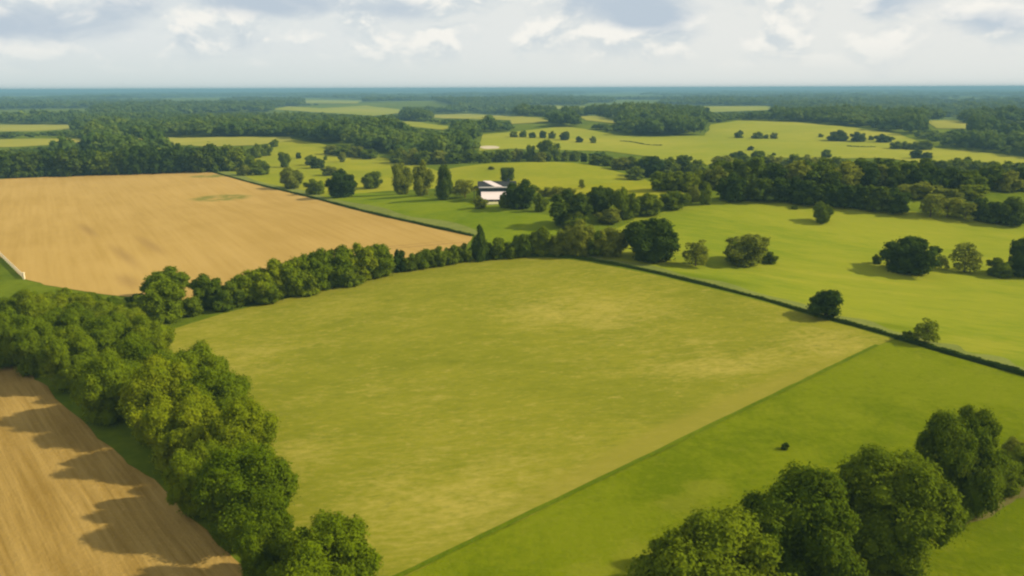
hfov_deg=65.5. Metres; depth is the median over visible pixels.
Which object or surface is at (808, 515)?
broadleaf tree
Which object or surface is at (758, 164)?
broadleaf tree
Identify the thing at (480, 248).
conifer tree
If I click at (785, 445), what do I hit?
bush
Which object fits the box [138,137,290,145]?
field
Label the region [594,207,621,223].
bush
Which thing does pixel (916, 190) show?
broadleaf tree
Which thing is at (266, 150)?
bush
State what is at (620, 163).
broadleaf tree
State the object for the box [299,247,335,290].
broadleaf tree
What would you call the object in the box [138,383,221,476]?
broadleaf tree
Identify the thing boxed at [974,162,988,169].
broadleaf tree
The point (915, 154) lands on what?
bush
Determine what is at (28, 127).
field
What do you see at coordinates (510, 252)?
bush
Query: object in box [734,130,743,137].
bush
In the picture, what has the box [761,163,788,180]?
broadleaf tree
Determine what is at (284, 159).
broadleaf tree
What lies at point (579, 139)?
bush
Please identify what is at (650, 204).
broadleaf tree
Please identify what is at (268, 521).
broadleaf tree
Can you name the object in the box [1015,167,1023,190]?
broadleaf tree
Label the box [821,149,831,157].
bush
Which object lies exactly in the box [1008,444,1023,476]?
bush
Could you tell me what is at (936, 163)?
broadleaf tree
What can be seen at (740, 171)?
broadleaf tree
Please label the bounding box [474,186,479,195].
sapling tree
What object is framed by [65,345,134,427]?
broadleaf tree
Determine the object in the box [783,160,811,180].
broadleaf tree
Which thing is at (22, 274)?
board fence
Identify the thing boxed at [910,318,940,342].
sapling tree
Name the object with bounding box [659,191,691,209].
broadleaf tree
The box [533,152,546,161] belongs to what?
broadleaf tree
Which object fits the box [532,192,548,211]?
bush
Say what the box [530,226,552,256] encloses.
broadleaf tree
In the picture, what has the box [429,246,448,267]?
bush
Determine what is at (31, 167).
broadleaf tree
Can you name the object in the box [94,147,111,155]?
broadleaf tree
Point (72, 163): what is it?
broadleaf tree
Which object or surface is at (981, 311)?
hill field
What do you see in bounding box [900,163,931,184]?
broadleaf tree
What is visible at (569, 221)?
bush
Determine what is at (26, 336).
broadleaf tree
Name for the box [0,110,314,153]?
woodland
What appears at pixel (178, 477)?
broadleaf tree
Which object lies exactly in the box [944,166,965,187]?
broadleaf tree
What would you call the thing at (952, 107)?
woodland
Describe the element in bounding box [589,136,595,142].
bush
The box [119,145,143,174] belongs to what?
broadleaf tree
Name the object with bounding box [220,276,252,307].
broadleaf tree
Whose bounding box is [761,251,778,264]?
bush
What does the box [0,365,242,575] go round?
ploughed field
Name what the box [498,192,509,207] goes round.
bush
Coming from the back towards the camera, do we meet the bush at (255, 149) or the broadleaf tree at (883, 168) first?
the bush at (255, 149)
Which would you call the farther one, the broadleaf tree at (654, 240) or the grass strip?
the broadleaf tree at (654, 240)
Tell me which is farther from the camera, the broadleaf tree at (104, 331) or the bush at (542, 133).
the bush at (542, 133)
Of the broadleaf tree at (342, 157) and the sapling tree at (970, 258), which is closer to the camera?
the sapling tree at (970, 258)
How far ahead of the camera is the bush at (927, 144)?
500.15 m
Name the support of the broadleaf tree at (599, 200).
on the ground at (122, 442)
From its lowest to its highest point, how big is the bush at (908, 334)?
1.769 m
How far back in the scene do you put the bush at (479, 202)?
228.75 m
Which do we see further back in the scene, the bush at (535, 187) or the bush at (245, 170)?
the bush at (245, 170)
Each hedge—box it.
[213,171,473,235]
[525,253,894,337]
[894,334,1023,375]
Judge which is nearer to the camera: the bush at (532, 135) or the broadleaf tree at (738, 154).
the broadleaf tree at (738, 154)
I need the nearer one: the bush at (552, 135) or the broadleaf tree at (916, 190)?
the broadleaf tree at (916, 190)
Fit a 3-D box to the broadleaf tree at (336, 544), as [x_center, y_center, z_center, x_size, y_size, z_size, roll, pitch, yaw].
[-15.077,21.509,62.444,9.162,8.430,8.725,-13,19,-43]
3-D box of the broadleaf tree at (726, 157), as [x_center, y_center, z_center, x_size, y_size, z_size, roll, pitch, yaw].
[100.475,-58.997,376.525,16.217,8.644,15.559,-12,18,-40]
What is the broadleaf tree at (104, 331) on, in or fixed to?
on the ground at (122, 442)
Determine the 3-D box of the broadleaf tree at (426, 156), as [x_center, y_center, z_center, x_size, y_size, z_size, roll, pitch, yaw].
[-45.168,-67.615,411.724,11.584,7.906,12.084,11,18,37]
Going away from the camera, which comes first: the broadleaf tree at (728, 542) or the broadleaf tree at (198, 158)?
the broadleaf tree at (728, 542)
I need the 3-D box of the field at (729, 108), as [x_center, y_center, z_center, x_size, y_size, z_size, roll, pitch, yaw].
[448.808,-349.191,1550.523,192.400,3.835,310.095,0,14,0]
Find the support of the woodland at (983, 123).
on the ground at (122, 442)
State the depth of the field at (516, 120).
809.15 m
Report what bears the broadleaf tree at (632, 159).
on the ground at (122, 442)
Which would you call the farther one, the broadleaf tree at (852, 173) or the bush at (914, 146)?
the bush at (914, 146)
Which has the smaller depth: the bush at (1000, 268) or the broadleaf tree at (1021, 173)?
the bush at (1000, 268)
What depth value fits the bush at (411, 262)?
164.19 m
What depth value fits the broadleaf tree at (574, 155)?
430.63 m
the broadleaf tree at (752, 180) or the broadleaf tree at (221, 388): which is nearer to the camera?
the broadleaf tree at (221, 388)
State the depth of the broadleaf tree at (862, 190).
213.77 m
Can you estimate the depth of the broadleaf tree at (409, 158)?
413.05 m
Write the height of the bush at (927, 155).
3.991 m
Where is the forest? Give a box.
[0,88,1023,99]
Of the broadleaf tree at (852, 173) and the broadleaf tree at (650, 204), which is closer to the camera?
the broadleaf tree at (650, 204)
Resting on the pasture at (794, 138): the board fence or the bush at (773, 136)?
the bush at (773, 136)
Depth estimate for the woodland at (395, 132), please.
513.72 m
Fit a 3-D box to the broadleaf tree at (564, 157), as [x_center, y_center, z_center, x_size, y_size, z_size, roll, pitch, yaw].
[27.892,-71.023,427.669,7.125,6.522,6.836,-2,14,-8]
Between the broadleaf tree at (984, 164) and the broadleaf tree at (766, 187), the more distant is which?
the broadleaf tree at (984, 164)
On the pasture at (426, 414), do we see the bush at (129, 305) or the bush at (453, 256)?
the bush at (453, 256)
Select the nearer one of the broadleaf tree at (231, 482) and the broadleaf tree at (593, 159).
the broadleaf tree at (231, 482)
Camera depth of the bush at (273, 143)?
499.17 m
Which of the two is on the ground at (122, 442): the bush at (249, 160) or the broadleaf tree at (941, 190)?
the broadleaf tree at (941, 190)
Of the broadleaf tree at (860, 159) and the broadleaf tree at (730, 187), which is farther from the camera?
the broadleaf tree at (860, 159)
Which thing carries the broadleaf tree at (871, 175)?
on the ground at (122, 442)
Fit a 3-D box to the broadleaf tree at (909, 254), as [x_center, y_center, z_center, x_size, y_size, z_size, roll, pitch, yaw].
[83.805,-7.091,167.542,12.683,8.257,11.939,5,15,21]
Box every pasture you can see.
[169,257,892,575]
[479,120,1023,164]
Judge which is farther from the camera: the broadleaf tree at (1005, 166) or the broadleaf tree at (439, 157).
the broadleaf tree at (439, 157)
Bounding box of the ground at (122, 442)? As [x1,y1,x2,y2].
[0,88,1023,562]
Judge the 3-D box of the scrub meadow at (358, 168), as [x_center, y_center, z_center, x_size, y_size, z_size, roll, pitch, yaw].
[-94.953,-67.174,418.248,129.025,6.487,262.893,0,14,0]
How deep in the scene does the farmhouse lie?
241.74 m
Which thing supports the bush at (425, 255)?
on the pasture at (426, 414)
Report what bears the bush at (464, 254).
on the pasture at (426, 414)
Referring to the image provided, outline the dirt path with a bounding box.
[960,486,1023,526]
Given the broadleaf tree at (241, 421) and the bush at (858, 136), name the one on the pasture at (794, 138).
the bush at (858, 136)
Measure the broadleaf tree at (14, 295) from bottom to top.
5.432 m
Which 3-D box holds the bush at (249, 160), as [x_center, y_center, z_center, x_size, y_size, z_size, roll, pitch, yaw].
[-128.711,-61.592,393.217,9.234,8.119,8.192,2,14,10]
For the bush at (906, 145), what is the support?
on the pasture at (794, 138)
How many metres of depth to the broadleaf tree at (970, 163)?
355.53 m
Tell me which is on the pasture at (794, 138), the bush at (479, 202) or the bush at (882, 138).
the bush at (882, 138)
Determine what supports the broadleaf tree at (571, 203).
on the lawn at (505, 224)
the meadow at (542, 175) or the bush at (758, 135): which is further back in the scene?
the bush at (758, 135)
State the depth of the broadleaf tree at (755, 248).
167.33 m
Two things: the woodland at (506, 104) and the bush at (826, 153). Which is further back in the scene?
the woodland at (506, 104)
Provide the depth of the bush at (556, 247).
171.77 m
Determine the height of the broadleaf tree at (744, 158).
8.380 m
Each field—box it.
[0,125,69,130]
[0,139,79,146]
[0,171,471,299]
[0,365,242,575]
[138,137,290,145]
[275,106,399,115]
[305,100,360,102]
[402,121,447,129]
[408,340,1023,575]
[434,114,542,120]
[510,117,547,123]
[581,116,613,122]
[596,199,1023,366]
[700,106,770,111]
[929,120,965,128]
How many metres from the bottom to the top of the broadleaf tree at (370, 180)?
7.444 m
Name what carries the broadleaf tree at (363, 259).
on the ground at (122, 442)
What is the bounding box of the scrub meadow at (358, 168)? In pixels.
[230,139,437,196]
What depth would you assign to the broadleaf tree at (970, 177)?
233.77 m
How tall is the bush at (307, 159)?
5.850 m
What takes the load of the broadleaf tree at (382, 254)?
on the ground at (122, 442)
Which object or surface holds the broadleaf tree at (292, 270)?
on the ground at (122, 442)
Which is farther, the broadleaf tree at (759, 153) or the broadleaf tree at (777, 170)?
the broadleaf tree at (759, 153)
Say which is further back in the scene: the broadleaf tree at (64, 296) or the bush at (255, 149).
the bush at (255, 149)
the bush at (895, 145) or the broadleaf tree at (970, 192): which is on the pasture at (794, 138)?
the bush at (895, 145)
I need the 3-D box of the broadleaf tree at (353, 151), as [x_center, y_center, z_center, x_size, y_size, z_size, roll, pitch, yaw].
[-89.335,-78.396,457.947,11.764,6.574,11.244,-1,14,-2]
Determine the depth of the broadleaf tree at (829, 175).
233.69 m
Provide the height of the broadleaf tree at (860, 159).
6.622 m
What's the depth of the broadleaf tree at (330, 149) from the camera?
467.09 m
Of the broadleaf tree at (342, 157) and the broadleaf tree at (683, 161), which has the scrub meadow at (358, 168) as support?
the broadleaf tree at (342, 157)
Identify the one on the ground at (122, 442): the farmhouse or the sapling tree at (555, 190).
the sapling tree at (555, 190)
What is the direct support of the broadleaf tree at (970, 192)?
on the ground at (122, 442)
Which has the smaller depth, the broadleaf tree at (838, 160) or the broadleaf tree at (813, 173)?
the broadleaf tree at (813, 173)
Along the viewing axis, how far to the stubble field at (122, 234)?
222.80 m
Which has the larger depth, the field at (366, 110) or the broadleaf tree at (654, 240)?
the field at (366, 110)
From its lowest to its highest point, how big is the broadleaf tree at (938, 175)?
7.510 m
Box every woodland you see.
[0,96,410,121]
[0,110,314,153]
[302,107,505,155]
[407,94,719,115]
[501,101,815,159]
[714,94,1023,116]
[807,103,1023,152]
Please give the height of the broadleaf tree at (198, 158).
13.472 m
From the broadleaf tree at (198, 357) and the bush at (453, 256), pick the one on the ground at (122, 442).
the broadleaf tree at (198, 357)
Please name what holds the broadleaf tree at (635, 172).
on the meadow at (542, 175)
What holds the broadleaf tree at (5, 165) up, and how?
on the ground at (122, 442)
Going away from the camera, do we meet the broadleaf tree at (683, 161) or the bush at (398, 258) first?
the bush at (398, 258)
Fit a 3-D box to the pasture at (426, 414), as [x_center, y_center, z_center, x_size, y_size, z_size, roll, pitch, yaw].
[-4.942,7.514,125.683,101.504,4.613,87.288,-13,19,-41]
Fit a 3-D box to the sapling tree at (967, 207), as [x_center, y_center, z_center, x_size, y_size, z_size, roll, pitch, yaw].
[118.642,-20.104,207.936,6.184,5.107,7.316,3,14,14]
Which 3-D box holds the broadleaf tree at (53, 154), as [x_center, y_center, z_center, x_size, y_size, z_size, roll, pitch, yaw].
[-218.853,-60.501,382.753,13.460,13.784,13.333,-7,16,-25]
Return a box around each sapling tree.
[452,179,473,196]
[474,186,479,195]
[549,186,562,197]
[579,179,584,187]
[682,239,709,265]
[725,241,746,264]
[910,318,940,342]
[918,193,945,216]
[938,255,949,268]
[948,241,983,272]
[952,201,977,219]
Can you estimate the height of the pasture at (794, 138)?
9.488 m
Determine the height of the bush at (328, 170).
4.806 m
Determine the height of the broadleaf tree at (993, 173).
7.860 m
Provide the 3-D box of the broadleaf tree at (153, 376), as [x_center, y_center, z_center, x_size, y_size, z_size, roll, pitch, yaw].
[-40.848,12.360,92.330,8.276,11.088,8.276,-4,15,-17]
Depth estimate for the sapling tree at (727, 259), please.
168.84 m
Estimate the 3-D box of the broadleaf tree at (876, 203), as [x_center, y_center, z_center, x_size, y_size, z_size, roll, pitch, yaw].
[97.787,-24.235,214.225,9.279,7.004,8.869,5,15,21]
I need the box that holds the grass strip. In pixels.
[393,344,878,575]
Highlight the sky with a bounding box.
[0,0,1023,90]
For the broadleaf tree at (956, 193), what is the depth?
220.77 m
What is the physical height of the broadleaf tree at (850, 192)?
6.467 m
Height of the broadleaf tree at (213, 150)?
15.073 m
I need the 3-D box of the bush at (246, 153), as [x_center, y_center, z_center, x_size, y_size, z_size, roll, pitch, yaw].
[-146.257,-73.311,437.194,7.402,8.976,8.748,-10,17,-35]
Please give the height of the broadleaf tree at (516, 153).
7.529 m
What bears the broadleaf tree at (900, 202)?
on the hill field at (981, 311)
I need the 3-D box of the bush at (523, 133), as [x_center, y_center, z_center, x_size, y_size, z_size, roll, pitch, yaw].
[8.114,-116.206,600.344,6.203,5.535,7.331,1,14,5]
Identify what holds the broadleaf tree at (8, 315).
on the ground at (122, 442)
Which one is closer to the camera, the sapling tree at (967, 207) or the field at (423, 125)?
the sapling tree at (967, 207)
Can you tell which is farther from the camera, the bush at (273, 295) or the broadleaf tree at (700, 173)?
the broadleaf tree at (700, 173)
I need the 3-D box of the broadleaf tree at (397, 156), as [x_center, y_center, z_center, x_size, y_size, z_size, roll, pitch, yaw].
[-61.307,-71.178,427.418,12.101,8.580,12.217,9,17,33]
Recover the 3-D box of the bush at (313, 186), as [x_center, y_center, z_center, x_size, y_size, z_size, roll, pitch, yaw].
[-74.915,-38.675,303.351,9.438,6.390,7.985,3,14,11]
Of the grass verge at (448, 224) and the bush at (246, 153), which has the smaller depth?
the grass verge at (448, 224)
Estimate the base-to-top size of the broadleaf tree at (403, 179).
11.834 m
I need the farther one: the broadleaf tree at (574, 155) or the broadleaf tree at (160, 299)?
the broadleaf tree at (574, 155)
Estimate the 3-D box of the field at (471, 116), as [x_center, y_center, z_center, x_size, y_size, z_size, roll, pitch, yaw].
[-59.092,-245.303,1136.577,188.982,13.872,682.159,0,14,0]
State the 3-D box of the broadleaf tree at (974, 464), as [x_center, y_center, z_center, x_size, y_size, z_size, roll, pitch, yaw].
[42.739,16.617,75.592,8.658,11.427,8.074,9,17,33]
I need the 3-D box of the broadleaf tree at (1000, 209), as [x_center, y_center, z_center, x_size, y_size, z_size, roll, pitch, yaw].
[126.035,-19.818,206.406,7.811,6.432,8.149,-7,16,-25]
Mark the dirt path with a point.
(1009, 500)
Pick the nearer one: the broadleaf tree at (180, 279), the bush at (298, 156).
the broadleaf tree at (180, 279)
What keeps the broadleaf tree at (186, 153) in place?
on the ground at (122, 442)
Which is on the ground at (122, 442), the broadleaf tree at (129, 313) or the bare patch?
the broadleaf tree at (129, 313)
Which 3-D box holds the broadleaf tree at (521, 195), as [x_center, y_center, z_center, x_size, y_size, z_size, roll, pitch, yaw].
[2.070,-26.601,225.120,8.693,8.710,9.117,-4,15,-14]
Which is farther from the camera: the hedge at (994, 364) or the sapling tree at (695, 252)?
the sapling tree at (695, 252)
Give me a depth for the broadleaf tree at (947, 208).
208.43 m
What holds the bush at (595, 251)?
on the grass verge at (798, 304)
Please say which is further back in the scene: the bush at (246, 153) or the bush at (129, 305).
the bush at (246, 153)
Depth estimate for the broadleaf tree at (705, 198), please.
217.26 m
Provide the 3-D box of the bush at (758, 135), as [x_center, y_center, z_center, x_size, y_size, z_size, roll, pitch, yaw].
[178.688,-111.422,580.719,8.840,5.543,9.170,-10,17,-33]
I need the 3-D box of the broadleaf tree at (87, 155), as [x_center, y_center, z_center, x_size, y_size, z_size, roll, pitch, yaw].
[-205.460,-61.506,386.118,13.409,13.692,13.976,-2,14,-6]
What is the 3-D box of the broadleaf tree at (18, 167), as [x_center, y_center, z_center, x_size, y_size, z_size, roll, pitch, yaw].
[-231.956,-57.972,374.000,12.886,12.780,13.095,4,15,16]
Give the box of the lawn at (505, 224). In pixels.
[323,193,562,244]
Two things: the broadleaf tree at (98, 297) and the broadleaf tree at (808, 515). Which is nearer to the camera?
the broadleaf tree at (808, 515)
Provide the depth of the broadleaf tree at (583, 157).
402.82 m
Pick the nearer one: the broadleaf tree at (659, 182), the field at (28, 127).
the broadleaf tree at (659, 182)
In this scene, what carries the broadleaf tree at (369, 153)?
on the scrub meadow at (358, 168)
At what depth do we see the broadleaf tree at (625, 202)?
205.88 m
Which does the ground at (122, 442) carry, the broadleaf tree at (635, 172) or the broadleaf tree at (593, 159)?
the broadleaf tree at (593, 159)
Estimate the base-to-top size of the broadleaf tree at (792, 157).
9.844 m
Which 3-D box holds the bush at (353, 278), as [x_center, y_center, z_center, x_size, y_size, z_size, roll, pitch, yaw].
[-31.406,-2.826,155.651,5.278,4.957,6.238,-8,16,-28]
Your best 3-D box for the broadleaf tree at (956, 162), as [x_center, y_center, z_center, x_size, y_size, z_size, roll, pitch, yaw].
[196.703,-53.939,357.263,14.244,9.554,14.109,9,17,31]
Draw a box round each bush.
[124,293,142,302]
[125,295,147,313]
[181,296,203,316]
[207,287,235,311]
[235,165,252,175]
[240,146,250,158]
[243,155,260,169]
[249,143,261,157]
[250,161,270,174]
[253,280,283,304]
[260,144,272,155]
[268,139,278,146]
[293,270,321,296]
[295,152,301,158]
[302,179,324,194]
[304,155,312,164]
[309,156,325,167]
[320,166,337,175]
[342,265,363,287]
[393,249,405,272]
[403,252,421,271]
[414,248,433,268]
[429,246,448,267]
[444,245,460,264]
[456,243,471,262]
[473,195,488,208]
[487,237,505,259]
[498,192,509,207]
[500,167,514,180]
[503,241,517,258]
[510,131,517,136]
[519,130,526,136]
[528,132,535,137]
[530,184,539,191]
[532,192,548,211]
[537,187,552,196]
[539,130,546,137]
[548,131,555,138]
[548,228,568,256]
[559,131,569,139]
[560,211,588,227]
[575,136,583,142]
[586,230,607,256]
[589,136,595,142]
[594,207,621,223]
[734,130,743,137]
[751,131,763,138]
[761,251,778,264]
[769,132,777,138]
[781,442,789,449]
[805,288,843,317]
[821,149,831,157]
[826,129,848,140]
[850,132,866,141]
[872,254,883,264]
[873,134,895,142]
[889,141,904,148]
[899,141,912,148]
[902,330,912,338]
[908,142,921,149]
[909,150,923,158]
[918,140,933,149]
[923,152,932,158]
[985,257,1015,278]
[998,459,1023,497]
[1001,435,1023,458]
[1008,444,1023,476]
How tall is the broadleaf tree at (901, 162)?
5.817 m
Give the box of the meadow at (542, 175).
[433,162,683,198]
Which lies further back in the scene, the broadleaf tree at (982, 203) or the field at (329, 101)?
the field at (329, 101)
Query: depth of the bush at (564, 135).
574.19 m
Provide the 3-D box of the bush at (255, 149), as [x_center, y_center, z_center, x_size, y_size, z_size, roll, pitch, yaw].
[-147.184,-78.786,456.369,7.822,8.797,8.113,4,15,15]
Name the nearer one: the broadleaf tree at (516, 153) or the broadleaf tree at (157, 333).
the broadleaf tree at (157, 333)
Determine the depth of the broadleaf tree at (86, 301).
132.15 m
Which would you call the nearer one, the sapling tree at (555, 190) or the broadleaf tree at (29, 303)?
the broadleaf tree at (29, 303)
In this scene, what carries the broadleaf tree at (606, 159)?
on the ground at (122, 442)
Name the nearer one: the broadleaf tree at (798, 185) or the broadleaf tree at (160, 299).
the broadleaf tree at (160, 299)
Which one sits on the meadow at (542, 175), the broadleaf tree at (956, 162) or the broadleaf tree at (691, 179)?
the broadleaf tree at (691, 179)
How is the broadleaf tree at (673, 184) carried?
on the meadow at (542, 175)
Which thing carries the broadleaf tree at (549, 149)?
on the ground at (122, 442)
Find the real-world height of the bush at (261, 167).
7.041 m
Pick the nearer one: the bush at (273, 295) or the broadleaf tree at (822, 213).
the bush at (273, 295)
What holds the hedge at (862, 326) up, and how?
on the grass verge at (798, 304)
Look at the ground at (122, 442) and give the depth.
494.75 m
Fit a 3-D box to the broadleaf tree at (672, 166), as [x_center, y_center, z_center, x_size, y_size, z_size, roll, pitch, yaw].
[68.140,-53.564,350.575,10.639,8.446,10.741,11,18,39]
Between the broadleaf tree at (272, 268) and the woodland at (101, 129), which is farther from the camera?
the woodland at (101, 129)
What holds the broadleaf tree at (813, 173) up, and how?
on the ground at (122, 442)
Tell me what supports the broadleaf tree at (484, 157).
on the ground at (122, 442)
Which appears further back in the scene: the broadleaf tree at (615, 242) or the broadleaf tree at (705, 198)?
the broadleaf tree at (705, 198)
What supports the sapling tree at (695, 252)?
on the hill field at (981, 311)
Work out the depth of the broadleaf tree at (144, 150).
385.72 m
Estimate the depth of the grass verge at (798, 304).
151.72 m
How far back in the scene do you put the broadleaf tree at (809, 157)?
373.79 m
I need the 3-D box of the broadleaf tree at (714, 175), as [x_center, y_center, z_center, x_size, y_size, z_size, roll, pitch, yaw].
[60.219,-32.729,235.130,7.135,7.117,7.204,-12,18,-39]
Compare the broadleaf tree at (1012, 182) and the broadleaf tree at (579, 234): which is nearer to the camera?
the broadleaf tree at (579, 234)
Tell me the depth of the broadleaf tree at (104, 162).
381.60 m
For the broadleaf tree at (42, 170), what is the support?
on the ground at (122, 442)
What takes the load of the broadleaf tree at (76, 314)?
on the ground at (122, 442)
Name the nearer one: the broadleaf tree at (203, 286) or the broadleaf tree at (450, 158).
the broadleaf tree at (203, 286)
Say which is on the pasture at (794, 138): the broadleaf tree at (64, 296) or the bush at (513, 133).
the bush at (513, 133)
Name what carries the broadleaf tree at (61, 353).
on the ground at (122, 442)
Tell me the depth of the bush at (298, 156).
450.60 m
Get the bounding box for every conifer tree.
[434,164,453,199]
[471,224,490,261]
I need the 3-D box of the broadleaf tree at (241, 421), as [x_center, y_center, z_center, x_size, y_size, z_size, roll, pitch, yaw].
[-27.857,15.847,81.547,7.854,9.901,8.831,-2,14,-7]
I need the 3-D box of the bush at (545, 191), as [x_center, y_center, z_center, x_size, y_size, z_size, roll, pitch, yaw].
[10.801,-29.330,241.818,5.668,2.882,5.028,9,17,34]
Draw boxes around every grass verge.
[220,171,477,234]
[531,252,901,334]
[919,337,1023,369]
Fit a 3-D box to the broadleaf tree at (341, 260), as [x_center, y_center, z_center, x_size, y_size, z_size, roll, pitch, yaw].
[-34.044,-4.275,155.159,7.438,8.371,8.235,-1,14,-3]
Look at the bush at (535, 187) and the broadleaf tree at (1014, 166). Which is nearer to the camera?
the bush at (535, 187)
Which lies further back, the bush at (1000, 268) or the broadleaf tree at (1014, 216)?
the broadleaf tree at (1014, 216)
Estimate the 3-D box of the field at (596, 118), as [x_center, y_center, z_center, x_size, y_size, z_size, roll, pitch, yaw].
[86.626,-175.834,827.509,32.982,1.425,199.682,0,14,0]
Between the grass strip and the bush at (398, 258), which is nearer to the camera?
the grass strip
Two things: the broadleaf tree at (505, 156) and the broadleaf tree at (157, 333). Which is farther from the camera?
the broadleaf tree at (505, 156)
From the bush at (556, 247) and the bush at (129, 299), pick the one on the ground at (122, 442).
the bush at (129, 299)
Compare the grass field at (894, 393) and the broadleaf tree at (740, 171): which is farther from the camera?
the broadleaf tree at (740, 171)
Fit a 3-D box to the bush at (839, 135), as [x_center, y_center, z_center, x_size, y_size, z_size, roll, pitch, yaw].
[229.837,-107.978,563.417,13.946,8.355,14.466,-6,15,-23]
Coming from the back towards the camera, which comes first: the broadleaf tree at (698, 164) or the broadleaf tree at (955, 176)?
the broadleaf tree at (698, 164)
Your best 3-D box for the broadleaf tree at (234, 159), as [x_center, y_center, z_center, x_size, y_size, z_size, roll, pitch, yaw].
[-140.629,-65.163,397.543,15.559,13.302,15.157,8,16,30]
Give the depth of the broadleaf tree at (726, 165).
239.95 m
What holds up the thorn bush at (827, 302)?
on the grass verge at (798, 304)
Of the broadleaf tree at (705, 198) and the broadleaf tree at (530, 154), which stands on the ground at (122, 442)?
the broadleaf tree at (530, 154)
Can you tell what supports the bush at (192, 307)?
on the ground at (122, 442)
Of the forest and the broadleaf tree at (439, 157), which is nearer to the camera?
the broadleaf tree at (439, 157)
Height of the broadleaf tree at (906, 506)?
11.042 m
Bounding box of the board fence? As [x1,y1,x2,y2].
[0,252,24,278]
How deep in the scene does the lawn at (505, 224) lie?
222.82 m
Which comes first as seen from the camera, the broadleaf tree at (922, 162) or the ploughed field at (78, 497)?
the ploughed field at (78, 497)
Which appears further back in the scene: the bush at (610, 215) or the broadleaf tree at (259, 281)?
the bush at (610, 215)
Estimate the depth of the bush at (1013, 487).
79.62 m
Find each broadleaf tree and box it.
[0,150,15,177]
[0,296,18,313]
[0,305,25,368]
[0,313,56,376]
[4,151,32,177]
[10,288,40,298]
[13,289,57,317]
[22,151,41,176]
[31,148,56,176]
[34,325,99,393]
[38,301,96,335]
[42,287,80,313]
[45,148,65,176]
[51,147,86,176]
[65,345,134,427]
[70,293,115,314]
[77,147,97,174]
[78,291,103,303]
[81,311,131,355]
[83,150,114,174]
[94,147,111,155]
[95,304,146,326]
[103,295,125,308]
[109,146,129,174]
[111,330,168,373]
[118,349,192,445]
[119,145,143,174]
[128,313,175,354]
[134,145,153,173]
[135,277,186,324]
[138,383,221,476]
[139,266,190,294]
[145,145,172,173]
[161,143,185,172]
[162,438,224,520]
[164,339,230,377]
[177,146,196,171]
[180,365,253,439]
[187,273,223,309]
[188,437,302,554]
[189,145,214,172]
[201,141,230,171]
[208,393,280,457]
[217,144,245,170]
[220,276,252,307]
[228,489,294,575]
[234,269,274,302]
[255,258,288,297]
[266,508,383,575]
[274,256,318,296]
[277,151,290,166]
[279,166,303,188]
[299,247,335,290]
[323,144,335,154]
[324,168,358,197]
[325,244,355,287]
[334,145,350,155]
[338,152,345,161]
[346,146,363,157]
[346,242,378,282]
[360,149,378,158]
[361,171,382,188]
[364,242,395,277]
[389,147,404,162]
[391,162,413,194]
[401,148,417,164]
[412,159,434,195]
[413,150,434,163]
[430,150,447,163]
[444,152,464,163]
[461,149,478,162]
[474,151,493,162]
[490,149,501,161]
[498,149,512,161]
[505,179,534,208]
[510,148,522,161]
[512,233,533,257]
[524,144,535,161]
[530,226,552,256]
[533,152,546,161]
[536,138,561,161]
[548,188,592,225]
[558,149,569,161]
[563,219,594,256]
[569,150,580,161]
[580,153,587,161]
[585,186,614,213]
[588,155,602,164]
[593,226,628,257]
[599,154,613,165]
[610,157,630,169]
[611,186,640,218]
[620,215,680,262]
[624,166,644,179]
[624,497,797,575]
[625,156,643,168]
[634,156,666,176]
[637,193,663,215]
[649,171,669,190]
[659,157,680,173]
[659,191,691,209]
[663,171,685,190]
[674,155,693,174]
[678,171,700,190]
[684,159,708,171]
[685,185,700,202]
[694,169,711,187]
[699,181,711,204]
[705,166,728,188]
[708,155,734,166]
[709,158,734,174]
[715,172,747,201]
[722,233,770,266]
[724,151,746,158]
[728,159,752,177]
[731,155,751,162]
[738,459,868,575]
[741,156,771,178]
[742,174,760,200]
[750,149,773,163]
[751,177,778,201]
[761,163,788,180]
[765,156,790,165]
[781,154,804,166]
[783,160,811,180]
[787,176,812,204]
[799,160,826,182]
[804,154,818,162]
[812,202,833,222]
[816,157,837,171]
[819,164,842,183]
[820,179,846,207]
[831,156,849,166]
[833,161,864,184]
[833,183,860,207]
[834,442,971,575]
[847,157,869,165]
[852,184,872,209]
[855,160,880,185]
[859,185,893,211]
[873,157,900,167]
[877,164,889,185]
[879,235,943,274]
[881,188,913,213]
[884,163,910,187]
[897,181,934,198]
[899,160,918,167]
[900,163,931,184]
[908,158,932,166]
[914,403,1015,522]
[921,185,953,198]
[922,163,951,188]
[931,159,945,168]
[935,197,964,216]
[936,157,967,170]
[943,189,965,202]
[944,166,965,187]
[951,170,988,189]
[957,184,989,199]
[961,156,982,169]
[968,197,995,221]
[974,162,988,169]
[978,164,1006,188]
[979,200,1016,223]
[986,161,1010,169]
[992,170,1023,191]
[998,196,1023,225]
[1003,161,1023,171]
[1008,237,1023,277]
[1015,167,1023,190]
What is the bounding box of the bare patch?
[480,146,499,148]
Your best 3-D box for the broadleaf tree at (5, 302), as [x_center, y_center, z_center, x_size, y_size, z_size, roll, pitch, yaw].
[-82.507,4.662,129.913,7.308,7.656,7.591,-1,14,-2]
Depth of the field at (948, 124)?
689.79 m
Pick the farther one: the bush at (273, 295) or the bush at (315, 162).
the bush at (315, 162)
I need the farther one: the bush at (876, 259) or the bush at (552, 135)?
the bush at (552, 135)
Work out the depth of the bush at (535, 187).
252.29 m
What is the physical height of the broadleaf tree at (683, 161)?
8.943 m
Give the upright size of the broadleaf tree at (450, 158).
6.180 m
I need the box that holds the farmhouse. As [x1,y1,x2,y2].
[474,179,516,204]
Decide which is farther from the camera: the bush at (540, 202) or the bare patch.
the bare patch

